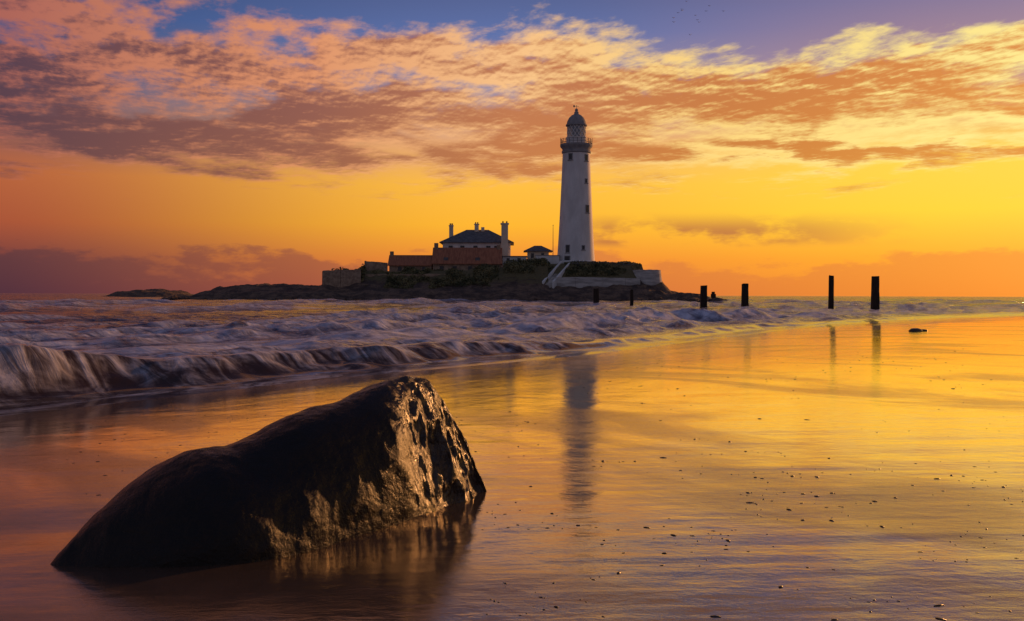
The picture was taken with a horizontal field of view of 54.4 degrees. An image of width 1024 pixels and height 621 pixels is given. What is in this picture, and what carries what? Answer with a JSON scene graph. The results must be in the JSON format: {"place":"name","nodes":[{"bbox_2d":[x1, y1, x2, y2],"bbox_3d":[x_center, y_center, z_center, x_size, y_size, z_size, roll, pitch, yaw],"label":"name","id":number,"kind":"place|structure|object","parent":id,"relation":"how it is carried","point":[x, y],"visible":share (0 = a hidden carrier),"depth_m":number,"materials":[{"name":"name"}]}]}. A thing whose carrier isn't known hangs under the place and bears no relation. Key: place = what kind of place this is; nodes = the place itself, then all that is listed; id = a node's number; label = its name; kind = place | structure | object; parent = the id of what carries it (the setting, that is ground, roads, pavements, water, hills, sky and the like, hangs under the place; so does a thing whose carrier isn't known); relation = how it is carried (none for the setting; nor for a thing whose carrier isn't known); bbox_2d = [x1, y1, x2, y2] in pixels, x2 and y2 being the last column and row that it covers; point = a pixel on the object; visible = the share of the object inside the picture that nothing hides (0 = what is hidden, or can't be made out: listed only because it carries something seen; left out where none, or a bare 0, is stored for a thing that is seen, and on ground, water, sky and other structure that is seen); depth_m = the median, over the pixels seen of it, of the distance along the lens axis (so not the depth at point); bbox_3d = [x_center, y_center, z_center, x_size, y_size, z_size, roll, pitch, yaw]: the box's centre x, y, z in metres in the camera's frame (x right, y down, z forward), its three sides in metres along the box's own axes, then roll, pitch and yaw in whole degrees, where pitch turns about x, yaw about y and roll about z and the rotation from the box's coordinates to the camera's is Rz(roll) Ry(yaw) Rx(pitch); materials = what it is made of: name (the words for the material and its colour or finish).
{"place":"outdoors","nodes":[
{"label":"outdoors","id":0,"kind":"place"},
{"bbox_2d":[184,263,711,300],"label":"island terrain","id":1,"kind":"structure","parent":0,"point":[518,286],"depth_m":218.42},
{"bbox_2d":[322,269,360,286],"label":"garden wall","id":2,"kind":"structure","parent":1,"relation":"on","point":[340,278],"depth_m":220.69,"materials":[{"name":"stone"}]},
{"bbox_2d":[327,264,366,283],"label":"shrubs","id":3,"kind":"object","parent":1,"relation":"on","point":[363,269],"visible":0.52,"depth_m":223.93,"materials":[{"name":"green plant"}]},
{"bbox_2d":[364,261,387,271],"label":"garden wall","id":4,"kind":"structure","parent":1,"relation":"on","point":[371,265],"depth_m":226.61,"materials":[{"name":"stone"}]},
{"bbox_2d":[365,274,445,276],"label":"garden wall","id":5,"kind":"structure","parent":1,"relation":"on","point":[417,275],"depth_m":222.57,"materials":[{"name":"stone"}]},
{"bbox_2d":[388,251,432,271],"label":"tiled cottage","id":6,"kind":"structure","parent":1,"relation":"on","point":[397,263],"depth_m":227.30,"materials":[{"name":"stone"}]},
{"bbox_2d":[365,263,498,288],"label":"shrubs","id":7,"kind":"object","parent":1,"relation":"on","point":[482,267],"visible":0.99,"depth_m":221.41,"materials":[{"name":"green plant"}]},
{"bbox_2d":[161,295,727,301],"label":"shore rocks","id":8,"kind":"object","parent":1,"relation":"on","point":[293,297],"visible":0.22,"depth_m":209.54,"materials":[{"name":"black stone"}]},
{"bbox_2d":[432,243,501,270],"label":"tiled cottage","id":9,"kind":"structure","parent":1,"relation":"on","point":[443,259],"depth_m":227.48,"materials":[{"name":"stone"}]},
{"bbox_2d":[440,266,471,270],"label":"windows","id":10,"kind":"structure","parent":9,"relation":"in","point":[441,267],"depth_m":226.29,"materials":[{"name":"black glass"}]},
{"bbox_2d":[443,243,510,255],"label":"walls","id":11,"kind":"structure","parent":1,"relation":"on","point":[468,245],"depth_m":237.79,"materials":[{"name":"white paint"}]},
{"bbox_2d":[449,246,496,247],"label":"windows","id":12,"kind":"structure","parent":11,"relation":"attached to","point":[473,246],"depth_m":237.72,"materials":[{"name":"black glass"}]},
{"bbox_2d":[439,230,513,245],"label":"slate roof","id":13,"kind":"structure","parent":11,"relation":"on","point":[473,236],"depth_m":239.52,"materials":[{"name":"grey stone"}]},
{"bbox_2d":[449,223,508,266],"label":"chimneys","id":14,"kind":"object","parent":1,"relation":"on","point":[504,236],"visible":0.84,"depth_m":236.19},
{"bbox_2d":[502,256,526,264],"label":"white outbuilding","id":15,"kind":"structure","parent":1,"relation":"on","point":[508,258],"depth_m":229.84,"materials":[{"name":"white paint"}]},
{"bbox_2d":[503,257,553,274],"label":"shrubs","id":16,"kind":"object","parent":1,"relation":"on","point":[542,261],"visible":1,"depth_m":224.20,"materials":[{"name":"green plant"}]},
{"bbox_2d":[523,246,552,260],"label":"hipped outbuilding","id":17,"kind":"structure","parent":1,"relation":"on","point":[532,252],"depth_m":233.81,"materials":[{"name":"white paint"}]},
{"bbox_2d":[535,255,559,263],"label":"white outbuilding","id":18,"kind":"structure","parent":1,"relation":"on","point":[553,259],"depth_m":230.34,"materials":[{"name":"white paint"}]},
{"bbox_2d":[542,261,571,287],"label":"stone steps","id":19,"kind":"structure","parent":1,"relation":"on","point":[552,284],"depth_m":222.28,"materials":[{"name":"concrete"}]},
{"bbox_2d":[557,105,594,262],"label":"lighthouse","id":20,"kind":"object","parent":1,"relation":"on","point":[575,241],"visible":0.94,"depth_m":230.53,"materials":[{"name":"white paint"}]},
{"bbox_2d":[550,277,639,287],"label":"sea wall","id":21,"kind":"structure","parent":1,"relation":"on","point":[579,282],"depth_m":220.05,"materials":[{"name":"concrete"}]},
{"bbox_2d":[564,260,641,276],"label":"shrubs","id":22,"kind":"object","parent":1,"relation":"on","point":[595,265],"visible":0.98,"depth_m":224.84,"materials":[{"name":"green plant"}]},
{"bbox_2d":[572,261,634,265],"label":"railing fence","id":23,"kind":"object","parent":1,"relation":"on","point":[633,264],"visible":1,"depth_m":226.72,"materials":[{"name":"metal"}]},
{"bbox_2d":[633,270,661,284],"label":"round bastion","id":24,"kind":"object","parent":1,"relation":"on","point":[650,277],"visible":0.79,"depth_m":222.03,"materials":[{"name":"paint"}]},
{"bbox_2d":[0,316,1023,620],"bbox_3d":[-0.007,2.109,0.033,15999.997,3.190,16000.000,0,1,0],"label":"sand beach","id":25,"kind":"structure","parent":0,"point":[816,398],"depth_m":5.70,"materials":[{"name":"brown sand"}]},
{"bbox_2d":[50,375,485,567],"bbox_3d":[-1.053,0.778,5.019,2.489,0.839,0.925,-1,1,-45],"label":"boulder","id":26,"kind":"object","parent":25,"relation":"on","point":[380,455],"visible":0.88,"depth_m":4.66,"materials":[{"name":"black stone"}]},
{"bbox_2d":[59,355,1023,620],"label":"pebbles","id":27,"kind":"object","parent":25,"relation":"on","point":[691,527],"visible":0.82,"depth_m":4.86,"materials":[{"name":"stone"}]},
{"bbox_2d":[909,328,927,330],"bbox_3d":[14.268,0.718,35.053,0.747,0.206,0.460,0,1,-25],"label":"beach stone","id":28,"kind":"object","parent":25,"relation":"on","point":[914,329],"visible":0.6,"depth_m":34.89,"materials":[{"name":"black stone"}]},
{"bbox_2d":[0,293,1023,415],"bbox_3d":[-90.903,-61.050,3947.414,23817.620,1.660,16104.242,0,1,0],"label":"sea water","id":29,"kind":"structure","parent":0,"point":[58,351],"depth_m":30.44,"materials":[{"name":"liquid"}]},
{"bbox_2d":[106,289,193,296],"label":"reef rocks","id":30,"kind":"object","parent":29,"relation":"in","point":[152,293],"visible":0.27,"depth_m":393.55,"materials":[{"name":"brown stone"}]},
{"bbox_2d":[593,288,598,302],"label":"wooden post","id":31,"kind":"object","parent":29,"relation":"in","point":[595,295],"visible":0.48,"depth_m":119.67,"materials":[{"name":"black wood"}]},
{"bbox_2d":[630,289,632,305],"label":"wooden post","id":32,"kind":"object","parent":29,"relation":"in","point":[631,297],"visible":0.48,"depth_m":113.82,"materials":[{"name":"black wood"}]},
{"bbox_2d":[700,285,706,307],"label":"wooden post","id":33,"kind":"object","parent":29,"relation":"in","point":[703,296],"visible":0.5,"depth_m":90.72,"materials":[{"name":"black wood"}]},
{"bbox_2d":[741,283,748,306],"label":"wooden post","id":34,"kind":"object","parent":29,"relation":"in","point":[745,296],"visible":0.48,"depth_m":90.71,"materials":[{"name":"black wood"}]},
{"bbox_2d":[828,275,833,308],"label":"wooden post","id":35,"kind":"object","parent":29,"relation":"in","point":[831,294],"visible":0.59,"depth_m":87.79,"materials":[{"name":"black wood"}]},
{"bbox_2d":[871,276,879,309],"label":"wooden post","id":36,"kind":"object","parent":29,"relation":"in","point":[875,299],"visible":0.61,"depth_m":81.72,"materials":[{"name":"black wood"}]},
{"bbox_2d":[0,0,1023,296],"label":"sky","id":37,"kind":"structure","parent":0,"point":[775,147],"materials":[{"name":"orange"}]}
]}

